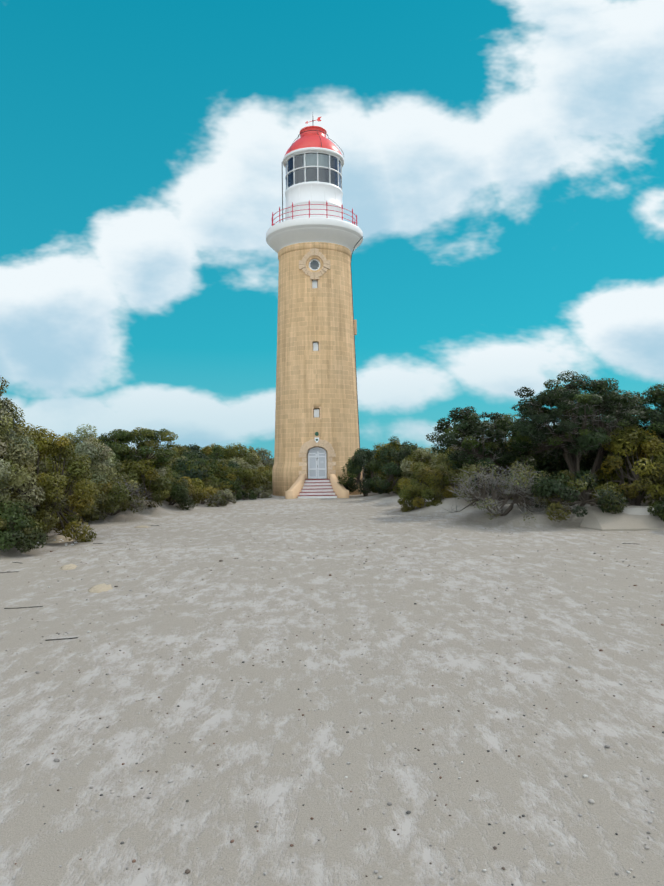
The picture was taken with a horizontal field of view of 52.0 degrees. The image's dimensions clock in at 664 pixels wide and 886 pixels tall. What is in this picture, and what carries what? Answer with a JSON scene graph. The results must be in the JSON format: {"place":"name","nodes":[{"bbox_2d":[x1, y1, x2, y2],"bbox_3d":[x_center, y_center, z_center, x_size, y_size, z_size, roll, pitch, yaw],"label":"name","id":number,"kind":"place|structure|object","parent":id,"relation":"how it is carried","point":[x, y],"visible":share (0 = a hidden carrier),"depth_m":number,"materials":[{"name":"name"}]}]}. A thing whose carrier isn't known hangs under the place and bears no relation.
{"place":"outdoors","nodes":[
{"label":"outdoors","id":0,"kind":"place"},
{"bbox_2d":[0,458,663,885],"bbox_3d":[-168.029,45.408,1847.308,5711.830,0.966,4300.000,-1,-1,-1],"label":"sandy ground","id":1,"kind":"structure","parent":0,"point":[392,558],"depth_m":6.74,"materials":[{"name":"grey sand"}]},
{"bbox_2d":[45,535,72,542],"bbox_3d":[-8.164,3.058,20.285,0.851,0.626,1.173,-2,-2,42],"label":"rock","id":2,"kind":"object","parent":1,"relation":"on","point":[54,539],"visible":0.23,"depth_m":20.11,"materials":[{"name":"beige stone"}]},
{"bbox_2d":[59,564,76,569],"bbox_3d":[-6.027,2.895,15.594,0.419,0.216,0.908,-1,-1,-11],"label":"rock","id":3,"kind":"object","parent":1,"relation":"on","point":[69,566],"visible":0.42,"depth_m":15.43,"materials":[{"name":"beige stone"}]},
{"bbox_2d":[88,583,112,592],"bbox_3d":[-4.361,2.811,12.846,0.479,0.274,0.886,-1,-1,-3],"label":"rock","id":4,"kind":"object","parent":1,"relation":"on","point":[98,588],"visible":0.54,"depth_m":12.72,"materials":[{"name":"beige stone"}]},
{"bbox_2d":[266,117,362,498],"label":"lighthouse tower","id":5,"kind":"structure","parent":1,"relation":"on","point":[314,240],"depth_m":43.82,"materials":[{"name":"stone"}]},
{"bbox_2d":[308,447,326,478],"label":"door","id":6,"kind":"structure","parent":5,"relation":"in","point":[317,455],"depth_m":43.19,"materials":[{"name":"paint"}]},
{"bbox_2d":[0,525,630,640],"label":"sticks","id":7,"kind":"object","parent":1,"relation":"on","point":[77,637],"visible":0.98,"depth_m":11.21,"materials":[{"name":"brown"}]},
{"bbox_2d":[0,513,663,885],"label":"pebbles","id":8,"kind":"object","parent":1,"relation":"on","point":[187,871],"visible":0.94,"depth_m":5.86,"materials":[{"name":"grey stone"}]},
{"bbox_2d":[580,506,663,530],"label":"sand mound","id":9,"kind":"object","parent":1,"relation":"on","point":[595,518],"visible":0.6,"depth_m":21.83,"materials":[{"name":"beige sand"}]},
{"bbox_2d":[0,370,663,552],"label":"shrub","id":10,"kind":"object","parent":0,"point":[94,497],"depth_m":26.01,"materials":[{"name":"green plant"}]},
{"bbox_2d":[0,0,663,458],"label":"sky","id":11,"kind":"structure","parent":0,"point":[503,168],"materials":[{"name":"blue"}]}
]}

